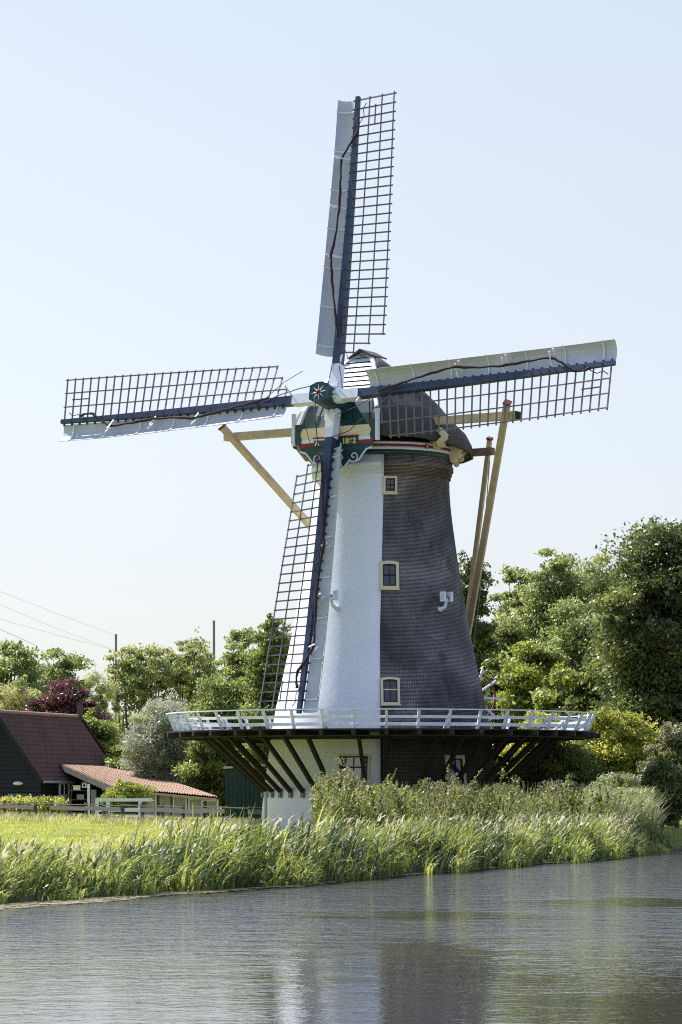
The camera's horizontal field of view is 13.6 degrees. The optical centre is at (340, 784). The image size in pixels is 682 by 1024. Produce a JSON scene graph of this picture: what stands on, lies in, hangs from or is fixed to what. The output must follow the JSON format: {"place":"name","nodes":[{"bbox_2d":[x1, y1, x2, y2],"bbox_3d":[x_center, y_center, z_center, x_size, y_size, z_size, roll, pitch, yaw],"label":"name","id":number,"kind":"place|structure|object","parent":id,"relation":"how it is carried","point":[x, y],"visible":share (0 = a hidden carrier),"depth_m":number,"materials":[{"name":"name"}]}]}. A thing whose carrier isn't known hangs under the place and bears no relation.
{"place":"outdoors","nodes":[
{"label":"outdoors","id":0,"kind":"place"},
{"bbox_2d":[5,891,202,905],"bbox_3d":[-5.750,2.433,61.264,2.950,0.026,34.354,0,0,30],"label":"mud margin","id":1,"kind":"object","parent":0,"point":[10,904],"visible":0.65,"depth_m":59.05,"materials":[{"name":"brown soil"}]},
{"bbox_2d":[0,811,309,859],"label":"meadow grass","id":2,"kind":"structure","parent":0,"point":[108,824],"depth_m":123.73,"materials":[{"name":"green plant"}]},
{"bbox_2d":[0,851,681,1023],"bbox_3d":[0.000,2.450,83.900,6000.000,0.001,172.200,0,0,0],"label":"water","id":3,"kind":"structure","parent":0,"point":[595,942],"depth_m":41.72,"materials":[{"name":"grey liquid"}]},
{"bbox_2d":[0,854,643,909],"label":"floating litter","id":4,"kind":"object","parent":3,"relation":"on","point":[78,901],"visible":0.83,"depth_m":61.98,"materials":[{"name":"plant"}]},
{"bbox_2d":[0,799,672,904],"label":"reed bed","id":5,"kind":"object","parent":3,"relation":"in","point":[209,862],"visible":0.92,"depth_m":70.47,"materials":[{"name":"green plant"}]},
{"bbox_2d":[0,807,681,902],"bbox_3d":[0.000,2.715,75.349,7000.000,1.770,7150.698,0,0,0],"label":"ground","id":6,"kind":"structure","parent":0,"point":[24,898],"depth_m":105.73,"materials":[{"name":"green plant"}]},
{"bbox_2d":[0,674,42,710],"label":"willow tree","id":7,"kind":"object","parent":6,"relation":"on","point":[18,697],"visible":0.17,"depth_m":194.34,"materials":[{"name":"green plant"}]},
{"bbox_2d":[0,638,49,699],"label":"linden tree","id":8,"kind":"object","parent":6,"relation":"on","point":[33,669],"visible":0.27,"depth_m":214.40,"materials":[{"name":"green plant"}]},
{"bbox_2d":[0,794,70,814],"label":"hedge","id":9,"kind":"object","parent":6,"relation":"on","point":[43,808],"visible":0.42,"depth_m":156.86,"materials":[{"name":"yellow plant"}]},
{"bbox_2d":[0,702,108,814],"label":"barn","id":10,"kind":"structure","parent":6,"relation":"on","point":[37,749],"depth_m":174.23,"materials":[{"name":"tile"}]},
{"bbox_2d":[59,783,69,805],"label":"window","id":11,"kind":"structure","parent":10,"relation":"in","point":[64,788],"depth_m":174.40,"materials":[{"name":"clear glass"}]},
{"bbox_2d":[20,677,112,721],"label":"copper beech","id":12,"kind":"object","parent":6,"relation":"on","point":[63,699],"visible":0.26,"depth_m":191.24,"materials":[{"name":"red plant"}]},
{"bbox_2d":[38,647,108,711],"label":"linden tree","id":13,"kind":"object","parent":6,"relation":"on","point":[68,662],"visible":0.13,"depth_m":221.37,"materials":[{"name":"green plant"}]},
{"bbox_2d":[80,668,125,743],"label":"willow tree","id":14,"kind":"object","parent":6,"relation":"on","point":[101,699],"visible":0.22,"depth_m":199.77,"materials":[{"name":"green plant"}]},
{"bbox_2d":[83,709,126,756],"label":"elder tree","id":15,"kind":"object","parent":6,"relation":"on","point":[105,732],"visible":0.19,"depth_m":187.18,"materials":[{"name":"green plant"}]},
{"bbox_2d":[115,634,116,719],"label":"pole","id":16,"kind":"object","parent":6,"relation":"on","point":[116,655],"visible":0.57,"depth_m":229.92,"materials":[{"name":"grey metal"}]},
{"bbox_2d":[1,619,111,649],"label":"overhead wire","id":17,"kind":"object","parent":16,"relation":"attached to","point":[51,633],"visible":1,"depth_m":200.85,"materials":[{"name":"black metal"}]},
{"bbox_2d":[0,591,113,634],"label":"overhead wire","id":18,"kind":"object","parent":16,"relation":"attached to","point":[54,612],"visible":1,"depth_m":200.51,"materials":[{"name":"black metal"}]},
{"bbox_2d":[2,605,112,649],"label":"overhead wire","id":19,"kind":"object","parent":16,"relation":"attached to","point":[54,627],"visible":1,"depth_m":201.32,"materials":[{"name":"black metal"}]},
{"bbox_2d":[104,740,134,770],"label":"hazel bush","id":20,"kind":"object","parent":6,"relation":"on","point":[111,761],"visible":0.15,"depth_m":181.39,"materials":[{"name":"green plant"}]},
{"bbox_2d":[95,798,151,816],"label":"garden gate","id":21,"kind":"structure","parent":6,"relation":"on","point":[108,800],"depth_m":145.88,"materials":[{"name":"white wood"}]},
{"bbox_2d":[97,777,157,814],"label":"round bush","id":22,"kind":"object","parent":6,"relation":"on","point":[129,789],"visible":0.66,"depth_m":149.46,"materials":[{"name":"green plant"}]},
{"bbox_2d":[82,642,175,744],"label":"ash tree","id":23,"kind":"object","parent":6,"relation":"on","point":[143,688],"visible":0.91,"depth_m":204.30,"materials":[{"name":"green plant"}]},
{"bbox_2d":[0,800,261,824],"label":"paddock fence","id":24,"kind":"object","parent":6,"relation":"on","point":[204,811],"visible":0.64,"depth_m":135.26,"materials":[{"name":"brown wood"}]},
{"bbox_2d":[59,764,219,817],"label":"annex","id":25,"kind":"object","parent":6,"relation":"on","point":[99,780],"visible":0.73,"depth_m":169.85,"materials":[{"name":"orange tile"}]},
{"bbox_2d":[73,785,80,789],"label":"storage box","id":26,"kind":"object","parent":25,"relation":"on","point":[76,787],"visible":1,"depth_m":171.07,"materials":[{"name":"beige paint"}]},
{"bbox_2d":[77,794,84,798],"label":"storage box","id":27,"kind":"object","parent":25,"relation":"on","point":[80,796],"visible":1,"depth_m":171.07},
{"bbox_2d":[82,780,86,787],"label":"birdhouse","id":28,"kind":"object","parent":25,"relation":"hanging from","point":[84,783],"visible":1,"depth_m":169.19,"materials":[{"name":"white wood"}]},
{"bbox_2d":[91,790,95,812],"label":"door leaf","id":29,"kind":"structure","parent":25,"relation":"in","point":[93,792],"depth_m":170.98,"materials":[{"name":"grey wood"}]},
{"bbox_2d":[116,687,200,787],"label":"silver willow","id":30,"kind":"object","parent":6,"relation":"on","point":[153,753],"visible":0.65,"depth_m":174.00,"materials":[{"name":"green plant"}]},
{"bbox_2d":[108,703,220,805],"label":"distant wood","id":31,"kind":"object","parent":6,"relation":"on","point":[121,721],"depth_m":254.67,"materials":[{"name":"green plant"}]},
{"bbox_2d":[141,627,226,717],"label":"ash tree","id":32,"kind":"object","parent":6,"relation":"on","point":[184,677],"visible":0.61,"depth_m":206.18,"materials":[{"name":"green plant"}]},
{"bbox_2d":[171,673,254,815],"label":"elm tree","id":33,"kind":"object","parent":6,"relation":"on","point":[208,761],"visible":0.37,"depth_m":170.80,"materials":[{"name":"green plant"}]},
{"bbox_2d":[213,620,214,666],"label":"pole","id":34,"kind":"object","parent":6,"relation":"on","point":[214,639],"visible":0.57,"depth_m":214.92,"materials":[{"name":"grey metal"}]},
{"bbox_2d":[209,627,256,696],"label":"ash tree","id":35,"kind":"object","parent":6,"relation":"on","point":[242,639],"visible":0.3,"depth_m":199.46,"materials":[{"name":"green plant"}]},
{"bbox_2d":[223,764,266,824],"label":"garden shed","id":36,"kind":"structure","parent":6,"relation":"on","point":[241,790],"depth_m":127.97,"materials":[{"name":"green wood"}]},
{"bbox_2d":[234,613,291,768],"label":"elm tree","id":37,"kind":"object","parent":6,"relation":"on","point":[254,671],"visible":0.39,"depth_m":164.26,"materials":[{"name":"green plant"}]},
{"bbox_2d":[264,791,267,832],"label":"stand pipe","id":38,"kind":"object","parent":6,"relation":"on","point":[265,804],"visible":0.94,"depth_m":113.55,"materials":[{"name":"grey metal"}]},
{"bbox_2d":[0,810,640,874],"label":"reed plumes","id":39,"kind":"object","parent":6,"relation":"on","point":[3,856],"visible":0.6,"depth_m":72.23,"materials":[{"name":"plant"}]},
{"bbox_2d":[59,91,616,831],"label":"windmill","id":40,"kind":"object","parent":6,"relation":"on","point":[381,677],"visible":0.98,"depth_m":115.20,"materials":[{"name":"white paint"}]},
{"bbox_2d":[330,590,338,610],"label":"floodlight","id":41,"kind":"object","parent":40,"relation":"attached to","point":[334,596],"visible":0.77,"depth_m":115.10,"materials":[{"name":"grey metal"}]},
{"bbox_2d":[337,754,369,783],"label":"window","id":42,"kind":"structure","parent":40,"relation":"in","point":[366,756],"depth_m":113.79,"materials":[{"name":"beige paint"}]},
{"bbox_2d":[380,561,399,589],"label":"window","id":43,"kind":"structure","parent":40,"relation":"in","point":[389,570],"depth_m":115.07,"materials":[{"name":"beige paint"}]},
{"bbox_2d":[383,476,397,494],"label":"window","id":44,"kind":"structure","parent":40,"relation":"in","point":[390,482],"depth_m":115.55,"materials":[{"name":"beige paint"}]},
{"bbox_2d":[380,677,400,705],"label":"window","id":45,"kind":"structure","parent":40,"relation":"in","point":[390,686],"depth_m":114.15,"materials":[{"name":"beige paint"}]},
{"bbox_2d":[437,591,452,611],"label":"floodlight","id":46,"kind":"object","parent":40,"relation":"attached to","point":[445,598],"visible":1,"depth_m":115.52,"materials":[{"name":"grey metal"}]},
{"bbox_2d":[444,755,466,785],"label":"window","id":47,"kind":"structure","parent":40,"relation":"in","point":[458,763],"depth_m":114.71,"materials":[{"name":"beige paint"}]},
{"bbox_2d":[307,757,376,821],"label":"shrub","id":48,"kind":"object","parent":6,"relation":"on","point":[341,778],"visible":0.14,"depth_m":107.58,"materials":[{"name":"green plant"}]},
{"bbox_2d":[360,778,416,803],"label":"shrub","id":49,"kind":"object","parent":6,"relation":"on","point":[383,788],"visible":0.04,"depth_m":105.79,"materials":[{"name":"green plant"}]},
{"bbox_2d":[416,773,479,802],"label":"shrub","id":50,"kind":"object","parent":6,"relation":"on","point":[434,785],"visible":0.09,"depth_m":106.98,"materials":[{"name":"green plant"}]},
{"bbox_2d":[310,764,624,834],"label":"weed thicket","id":51,"kind":"object","parent":6,"relation":"on","point":[356,804],"visible":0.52,"depth_m":99.94,"materials":[{"name":"green plant"}]},
{"bbox_2d":[457,550,508,693],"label":"elm tree","id":52,"kind":"object","parent":6,"relation":"on","point":[484,641],"visible":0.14,"depth_m":149.57,"materials":[{"name":"green plant"}]},
{"bbox_2d":[480,650,520,787],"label":"maple tree","id":53,"kind":"object","parent":6,"relation":"on","point":[492,666],"visible":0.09,"depth_m":144.28,"materials":[{"name":"green plant"}]},
{"bbox_2d":[481,767,535,804],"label":"shrub","id":54,"kind":"object","parent":6,"relation":"on","point":[503,772],"visible":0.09,"depth_m":106.68,"materials":[{"name":"green plant"}]},
{"bbox_2d":[484,616,538,672],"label":"elm tree","id":55,"kind":"object","parent":6,"relation":"on","point":[506,634],"visible":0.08,"depth_m":155.49,"materials":[{"name":"green plant"}]},
{"bbox_2d":[487,564,537,651],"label":"acacia tree","id":56,"kind":"object","parent":6,"relation":"on","point":[509,597],"visible":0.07,"depth_m":164.49,"materials":[{"name":"green plant"}]},
{"bbox_2d":[492,635,570,728],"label":"maple tree","id":57,"kind":"object","parent":6,"relation":"on","point":[530,670],"visible":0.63,"depth_m":141.24,"materials":[{"name":"green plant"}]},
{"bbox_2d":[499,711,568,774],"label":"golden bush","id":58,"kind":"object","parent":6,"relation":"on","point":[537,714],"visible":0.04,"depth_m":130.59,"materials":[{"name":"yellow plant"}]},
{"bbox_2d":[495,548,603,653],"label":"acacia tree","id":59,"kind":"object","parent":6,"relation":"on","point":[546,588],"visible":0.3,"depth_m":159.24,"materials":[{"name":"green plant"}]},
{"bbox_2d":[525,773,586,808],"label":"shrub","id":60,"kind":"object","parent":6,"relation":"on","point":[552,786],"visible":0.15,"depth_m":106.62,"materials":[{"name":"green plant"}]},
{"bbox_2d":[507,742,611,796],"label":"ivy bush","id":61,"kind":"object","parent":6,"relation":"on","point":[555,762],"visible":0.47,"depth_m":120.99,"materials":[{"name":"green plant"}]},
{"bbox_2d":[527,661,599,742],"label":"maple tree","id":62,"kind":"object","parent":6,"relation":"on","point":[552,698],"visible":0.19,"depth_m":138.20,"materials":[{"name":"green plant"}]},
{"bbox_2d":[534,593,616,685],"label":"elm tree","id":63,"kind":"object","parent":6,"relation":"on","point":[573,648],"visible":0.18,"depth_m":149.32,"materials":[{"name":"green plant"}]},
{"bbox_2d":[562,635,619,724],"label":"oak tree","id":64,"kind":"object","parent":6,"relation":"on","point":[592,663],"visible":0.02,"depth_m":137.39,"materials":[{"name":"green plant"}]},
{"bbox_2d":[570,548,624,630],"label":"acacia tree","id":65,"kind":"object","parent":6,"relation":"on","point":[594,570],"visible":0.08,"depth_m":162.21,"materials":[{"name":"green plant"}]},
{"bbox_2d":[577,771,641,806],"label":"willow bush","id":66,"kind":"object","parent":6,"relation":"on","point":[628,780],"visible":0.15,"depth_m":103.25,"materials":[{"name":"green plant"}]},
{"bbox_2d":[562,707,661,778],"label":"golden bush","id":67,"kind":"object","parent":6,"relation":"on","point":[619,744],"visible":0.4,"depth_m":122.92,"materials":[{"name":"yellow plant"}]},
{"bbox_2d":[584,785,670,840],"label":"tall reed","id":68,"kind":"object","parent":6,"relation":"on","point":[645,808],"visible":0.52,"depth_m":101.00,"materials":[{"name":"green plant"}]},
{"bbox_2d":[577,514,681,825],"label":"oak tree","id":69,"kind":"object","parent":6,"relation":"on","point":[640,647],"visible":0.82,"depth_m":130.49,"materials":[{"name":"green plant"}]},
{"bbox_2d":[630,720,681,827],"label":"hawthorn bush","id":70,"kind":"object","parent":6,"relation":"on","point":[670,738],"visible":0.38,"depth_m":117.43,"materials":[{"name":"green plant"}]},
{"bbox_2d":[636,757,681,827],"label":"hawthorn bush","id":71,"kind":"object","parent":6,"relation":"on","point":[662,778],"visible":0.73,"depth_m":113.39,"materials":[{"name":"green plant"}]},
{"bbox_2d":[649,827,681,850],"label":"bank grass","id":72,"kind":"structure","parent":6,"relation":"on","point":[674,831],"depth_m":107.39,"materials":[{"name":"green plant"}]},
{"bbox_2d":[0,0,681,722],"label":"sky","id":73,"kind":"structure","parent":0,"point":[166,166],"materials":[{"name":"blue"}]}
]}

